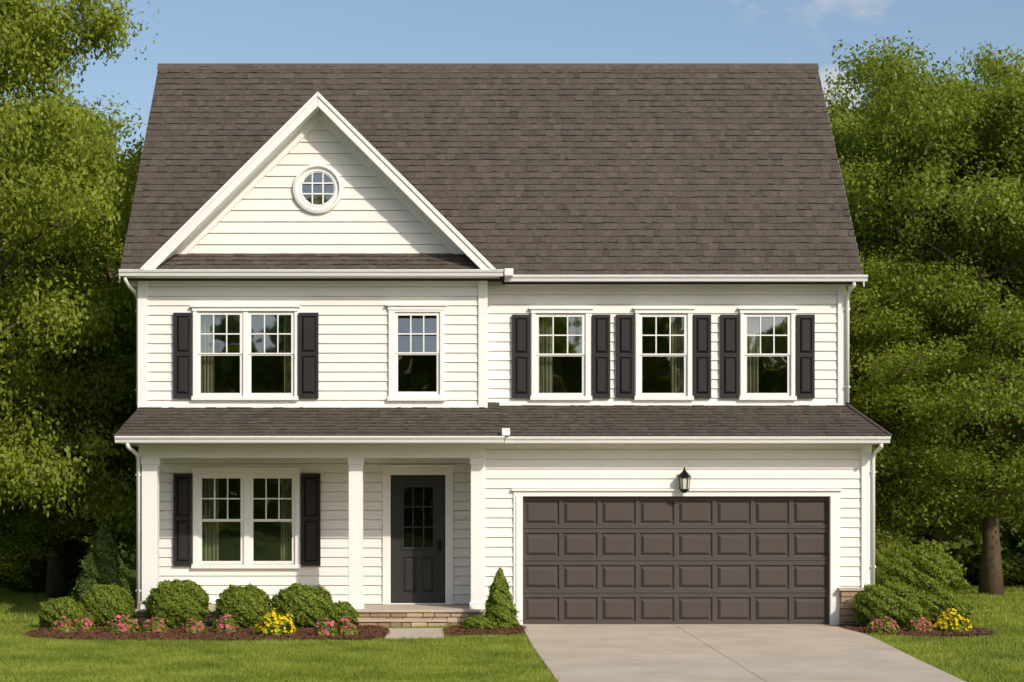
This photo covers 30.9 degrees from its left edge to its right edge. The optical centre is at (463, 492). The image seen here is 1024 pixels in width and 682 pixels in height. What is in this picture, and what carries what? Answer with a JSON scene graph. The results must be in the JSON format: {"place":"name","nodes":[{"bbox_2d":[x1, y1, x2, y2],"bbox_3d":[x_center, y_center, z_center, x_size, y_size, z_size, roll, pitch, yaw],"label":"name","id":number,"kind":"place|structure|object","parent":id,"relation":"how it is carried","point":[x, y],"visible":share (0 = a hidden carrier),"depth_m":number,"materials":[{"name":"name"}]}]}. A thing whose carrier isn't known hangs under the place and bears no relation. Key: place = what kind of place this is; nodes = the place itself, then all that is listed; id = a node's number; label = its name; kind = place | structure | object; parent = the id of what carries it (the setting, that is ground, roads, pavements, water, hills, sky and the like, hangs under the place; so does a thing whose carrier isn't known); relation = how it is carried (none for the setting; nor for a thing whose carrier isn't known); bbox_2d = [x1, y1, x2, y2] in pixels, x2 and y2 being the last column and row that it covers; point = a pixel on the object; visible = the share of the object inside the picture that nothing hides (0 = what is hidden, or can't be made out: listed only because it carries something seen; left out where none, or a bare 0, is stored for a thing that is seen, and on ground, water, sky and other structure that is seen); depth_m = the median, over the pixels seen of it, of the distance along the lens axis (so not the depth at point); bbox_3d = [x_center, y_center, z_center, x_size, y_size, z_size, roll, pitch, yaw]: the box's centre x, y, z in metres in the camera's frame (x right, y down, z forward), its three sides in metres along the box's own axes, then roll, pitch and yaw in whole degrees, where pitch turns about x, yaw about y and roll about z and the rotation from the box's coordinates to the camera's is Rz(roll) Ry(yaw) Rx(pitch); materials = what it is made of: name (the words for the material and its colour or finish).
{"place":"outdoors","nodes":[
{"label":"outdoors","id":0,"kind":"place"},
{"bbox_2d":[385,628,443,639],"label":"path","id":1,"kind":"structure","parent":0,"point":[404,633],"depth_m":28.01,"materials":[{"name":"concrete"}]},
{"bbox_2d":[0,0,1023,286],"label":"sky","id":2,"kind":"structure","parent":0,"point":[188,31],"materials":[{"name":"blue"}]},
{"bbox_2d":[0,512,1023,681],"bbox_3d":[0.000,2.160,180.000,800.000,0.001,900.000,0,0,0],"label":"ground","id":3,"kind":"structure","parent":0,"point":[132,577],"depth_m":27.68,"materials":[{"name":"green plant"}]},
{"bbox_2d":[0,532,90,592],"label":"wild shrub","id":4,"kind":"object","parent":3,"relation":"on","point":[36,571],"visible":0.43,"depth_m":39.39,"materials":[{"name":"green plant"}]},
{"bbox_2d":[0,265,141,598],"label":"deciduous tree","id":5,"kind":"object","parent":3,"relation":"on","point":[56,586],"visible":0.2,"depth_m":37.21,"materials":[{"name":"green plant"}]},
{"bbox_2d":[0,138,141,558],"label":"deciduous tree","id":6,"kind":"object","parent":3,"relation":"on","point":[117,256],"visible":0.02,"depth_m":39.34,"materials":[{"name":"green plant"}]},
{"bbox_2d":[0,88,141,588],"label":"deciduous tree","id":7,"kind":"object","parent":3,"relation":"on","point":[71,253],"visible":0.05,"depth_m":40.45,"materials":[{"name":"green plant"}]},
{"bbox_2d":[0,88,142,469],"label":"deciduous tree","id":8,"kind":"object","parent":3,"relation":"on","point":[115,126],"visible":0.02,"depth_m":50.41,"materials":[{"name":"green plant"}]},
{"bbox_2d":[0,0,158,555],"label":"deciduous tree","id":9,"kind":"object","parent":3,"relation":"on","point":[32,33],"visible":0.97,"depth_m":34.10,"materials":[{"name":"green plant"}]},
{"bbox_2d":[70,523,136,618],"bbox_3d":[-6.135,1.327,31.522,1.370,1.687,1.315,0,0,0],"label":"conifer","id":10,"kind":"object","parent":3,"relation":"on","point":[102,563],"visible":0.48,"depth_m":31.30,"materials":[{"name":"green plant"}]},
{"bbox_2d":[453,628,518,635],"bbox_3d":[0.327,2.145,28.709,1.243,0.050,2.177,0,0,0],"label":"mulch bed","id":11,"kind":"object","parent":3,"relation":"on","point":[484,633],"visible":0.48,"depth_m":28.14,"materials":[{"name":"brown soil"}]},
{"bbox_2d":[461,615,494,628],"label":"boxwood shrub","id":12,"kind":"object","parent":11,"relation":"on","point":[477,622],"visible":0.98,"depth_m":28.76,"materials":[{"name":"green plant"}]},
{"bbox_2d":[482,567,521,627],"bbox_3d":[0.599,1.667,29.214,0.654,0.987,0.726,0,0,0],"label":"cone topiary","id":13,"kind":"object","parent":11,"relation":"on","point":[501,611],"visible":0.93,"depth_m":29.07,"materials":[{"name":"green plant"}]},
{"bbox_2d":[112,63,891,627],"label":"house","id":14,"kind":"structure","parent":3,"relation":"on","point":[442,343],"depth_m":31.12,"materials":[{"name":"white wood"}]},
{"bbox_2d":[190,305,299,399],"bbox_3d":[-3.643,-2.340,31.002,1.827,1.582,0.284,0,0,0],"label":"window","id":15,"kind":"structure","parent":14,"relation":"in","point":[203,315],"depth_m":30.92,"materials":[{"name":"white glass"}]},
{"bbox_2d":[190,468,302,568],"bbox_3d":[-3.662,0.423,31.352,1.893,1.701,0.283,0,0,0],"label":"window","id":16,"kind":"structure","parent":14,"relation":"in","point":[206,520],"depth_m":31.28,"materials":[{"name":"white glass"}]},
{"bbox_2d":[293,164,342,213],"bbox_3d":[-2.429,-5.080,30.907,0.847,0.847,0.085,0,0,0],"label":"round window","id":17,"kind":"structure","parent":14,"relation":"in","point":[323,208],"depth_m":30.90,"materials":[{"name":"white glass"}]},
{"bbox_2d":[386,304,446,400],"bbox_3d":[-0.785,-2.345,30.920,1.014,1.615,0.120,0,0,0],"label":"window frame","id":18,"kind":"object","parent":14,"relation":"in","point":[395,310],"depth_m":30.90,"materials":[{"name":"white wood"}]},
{"bbox_2d":[380,465,454,603],"bbox_3d":[-0.766,0.703,31.293,1.262,2.353,0.135,0,0,0],"label":"front door","id":19,"kind":"structure","parent":14,"relation":"in","point":[418,510],"depth_m":31.31,"materials":[{"name":"paint"}]},
{"bbox_2d":[529,307,593,399],"bbox_3d":[1.645,-2.342,31.252,1.089,1.561,0.284,0,0,0],"label":"window","id":20,"kind":"structure","parent":14,"relation":"in","point":[542,318],"depth_m":31.17,"materials":[{"name":"white glass"}]},
{"bbox_2d":[633,307,694,399],"bbox_3d":[3.375,-2.342,31.251,1.044,1.561,0.282,0,0,0],"label":"window","id":21,"kind":"structure","parent":14,"relation":"in","point":[680,335],"depth_m":31.17,"materials":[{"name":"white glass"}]},
{"bbox_2d":[511,489,841,625],"bbox_3d":[3.450,1.045,30.032,5.346,2.230,0.215,0,0,0],"label":"garage door","id":22,"kind":"structure","parent":14,"relation":"in","point":[581,556],"depth_m":30.06,"materials":[{"name":"brown metal"}]},
{"bbox_2d":[737,307,797,399],"bbox_3d":[5.121,-2.342,31.251,1.011,1.561,0.283,0,0,0],"label":"window","id":23,"kind":"structure","parent":14,"relation":"in","point":[749,316],"depth_m":31.17,"materials":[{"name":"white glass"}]},
{"bbox_2d":[25,623,997,641],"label":"bark mulch","id":24,"kind":"object","parent":3,"relation":"on","point":[382,632],"visible":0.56,"depth_m":27.81,"materials":[{"name":"brown wood"}]},
{"bbox_2d":[37,596,85,627],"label":"boxwood shrub","id":25,"kind":"object","parent":24,"relation":"on","point":[51,611],"visible":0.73,"depth_m":29.00,"materials":[{"name":"green plant"}]},
{"bbox_2d":[50,616,74,632],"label":"flowering plant","id":26,"kind":"object","parent":24,"relation":"on","point":[62,624],"visible":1,"depth_m":28.10,"materials":[{"name":"pink plant"}]},
{"bbox_2d":[71,612,95,631],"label":"flowering plant","id":27,"kind":"object","parent":24,"relation":"on","point":[82,623],"visible":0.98,"depth_m":28.21,"materials":[{"name":"pink plant"}]},
{"bbox_2d":[78,582,135,626],"bbox_3d":[-5.689,1.793,29.501,0.927,0.751,0.852,0,0,0],"label":"boxwood shrub","id":28,"kind":"object","parent":24,"relation":"on","point":[102,604],"visible":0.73,"depth_m":29.23,"materials":[{"name":"green plant"}]},
{"bbox_2d":[103,612,142,632],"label":"flowering plant","id":29,"kind":"object","parent":24,"relation":"on","point":[120,623],"visible":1,"depth_m":28.07,"materials":[{"name":"pink plant"}]},
{"bbox_2d":[141,615,169,632],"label":"flowering plant","id":30,"kind":"object","parent":24,"relation":"on","point":[156,623],"visible":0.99,"depth_m":28.10,"materials":[{"name":"pink plant"}]},
{"bbox_2d":[140,578,210,627],"bbox_3d":[-4.534,1.759,29.239,1.111,0.819,0.980,0,0,0],"label":"boxwood shrub","id":31,"kind":"object","parent":24,"relation":"on","point":[176,603],"visible":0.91,"depth_m":28.94,"materials":[{"name":"green plant"}]},
{"bbox_2d":[180,616,207,633],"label":"flowering plant","id":32,"kind":"object","parent":24,"relation":"on","point":[193,625],"visible":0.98,"depth_m":27.96,"materials":[{"name":"pink plant"}]},
{"bbox_2d":[211,614,241,632],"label":"flowering plant","id":33,"kind":"object","parent":24,"relation":"on","point":[226,623],"visible":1,"depth_m":28.09,"materials":[{"name":"pink plant"}]},
{"bbox_2d":[215,583,270,627],"bbox_3d":[-3.471,1.789,29.250,0.945,0.760,0.877,0,0,0],"label":"boxwood shrub","id":34,"kind":"object","parent":24,"relation":"on","point":[235,602],"visible":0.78,"depth_m":28.98,"materials":[{"name":"green plant"}]},
{"bbox_2d":[252,607,297,635],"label":"flowering plant","id":35,"kind":"object","parent":24,"relation":"on","point":[273,622],"visible":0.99,"depth_m":27.52,"materials":[{"name":"yellow plant"}]},
{"bbox_2d":[269,583,332,627],"bbox_3d":[-2.561,1.789,29.251,1.121,0.760,0.953,0,0,0],"label":"boxwood shrub","id":36,"kind":"object","parent":24,"relation":"on","point":[305,605],"visible":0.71,"depth_m":28.94,"materials":[{"name":"green plant"}]},
{"bbox_2d":[312,617,337,635],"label":"flowering plant","id":37,"kind":"object","parent":24,"relation":"on","point":[325,627],"visible":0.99,"depth_m":27.44,"materials":[{"name":"pink plant"}]},
{"bbox_2d":[326,600,358,624],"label":"boxwood shrub","id":38,"kind":"object","parent":24,"relation":"on","point":[340,609],"visible":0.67,"depth_m":29.09,"materials":[{"name":"green plant"}]},
{"bbox_2d":[336,616,358,634],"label":"flowering plant","id":39,"kind":"object","parent":24,"relation":"on","point":[345,625],"visible":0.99,"depth_m":27.58,"materials":[{"name":"pink plant"}]},
{"bbox_2d":[13,233,1023,568],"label":"woodland","id":40,"kind":"object","parent":3,"relation":"on","point":[1009,541],"visible":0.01,"depth_m":53.60,"materials":[{"name":"green plant"}]},
{"bbox_2d":[844,626,992,636],"bbox_3d":[7.072,2.145,29.003,2.160,0.050,2.606,0,0,0],"label":"mulch bed","id":41,"kind":"object","parent":3,"relation":"on","point":[927,635],"visible":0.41,"depth_m":27.90,"materials":[{"name":"brown soil"}]},
{"bbox_2d":[866,616,899,633],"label":"flowering plant","id":42,"kind":"object","parent":41,"relation":"on","point":[884,624],"visible":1,"depth_m":28.07,"materials":[{"name":"pink plant"}]},
{"bbox_2d":[849,581,932,627],"bbox_3d":[6.766,1.779,29.337,1.316,0.783,1.196,0,0,0],"label":"boxwood shrub","id":43,"kind":"object","parent":41,"relation":"on","point":[895,602],"visible":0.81,"depth_m":29.02,"materials":[{"name":"green plant"}]},
{"bbox_2d":[907,617,933,631],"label":"flowering plant","id":44,"kind":"object","parent":41,"relation":"on","point":[923,624],"visible":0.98,"depth_m":28.20,"materials":[{"name":"pink plant"}]},
{"bbox_2d":[923,590,976,624],"bbox_3d":[7.683,1.866,29.899,1.036,0.610,1.036,0,0,-44],"label":"boxwood shrub","id":45,"kind":"object","parent":41,"relation":"on","point":[942,602],"visible":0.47,"depth_m":29.62,"materials":[{"name":"green plant"}]},
{"bbox_2d":[932,608,971,631],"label":"flowering plant","id":46,"kind":"object","parent":41,"relation":"on","point":[952,621],"visible":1,"depth_m":28.33,"materials":[{"name":"yellow plant"}]},
{"bbox_2d":[823,50,1022,546],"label":"deciduous tree","id":47,"kind":"object","parent":3,"relation":"on","point":[845,105],"visible":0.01,"depth_m":45.25,"materials":[{"name":"green plant"}]},
{"bbox_2d":[825,30,1023,595],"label":"deciduous tree","id":48,"kind":"object","parent":3,"relation":"on","point":[931,118],"visible":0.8,"depth_m":37.70,"materials":[{"name":"green plant"}]},
{"bbox_2d":[827,57,1023,559],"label":"deciduous tree","id":49,"kind":"object","parent":3,"relation":"on","point":[842,125],"visible":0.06,"depth_m":40.77,"materials":[{"name":"green plant"}]},
{"bbox_2d":[874,540,976,608],"bbox_3d":[8.472,1.516,34.505,2.077,1.312,1.932,0,0,0],"label":"wild shrub","id":50,"kind":"object","parent":3,"relation":"on","point":[923,568],"visible":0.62,"depth_m":33.96,"materials":[{"name":"green plant"}]},
{"bbox_2d":[846,246,1023,573],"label":"deciduous tree","id":51,"kind":"object","parent":3,"relation":"on","point":[868,324],"visible":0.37,"depth_m":37.34,"materials":[{"name":"green plant"}]},
{"bbox_2d":[856,41,1023,551],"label":"deciduous tree","id":52,"kind":"object","parent":3,"relation":"on","point":[988,64],"visible":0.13,"depth_m":40.09,"materials":[{"name":"green plant"}]},
{"bbox_2d":[959,552,1023,585],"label":"wild shrub","id":53,"kind":"object","parent":3,"relation":"on","point":[1013,569],"visible":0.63,"depth_m":42.49,"materials":[{"name":"green plant"}]},
{"bbox_2d":[523,624,965,681],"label":"driveway","id":54,"kind":"structure","parent":0,"point":[699,653],"depth_m":24.43,"materials":[{"name":"concrete"}]}
]}

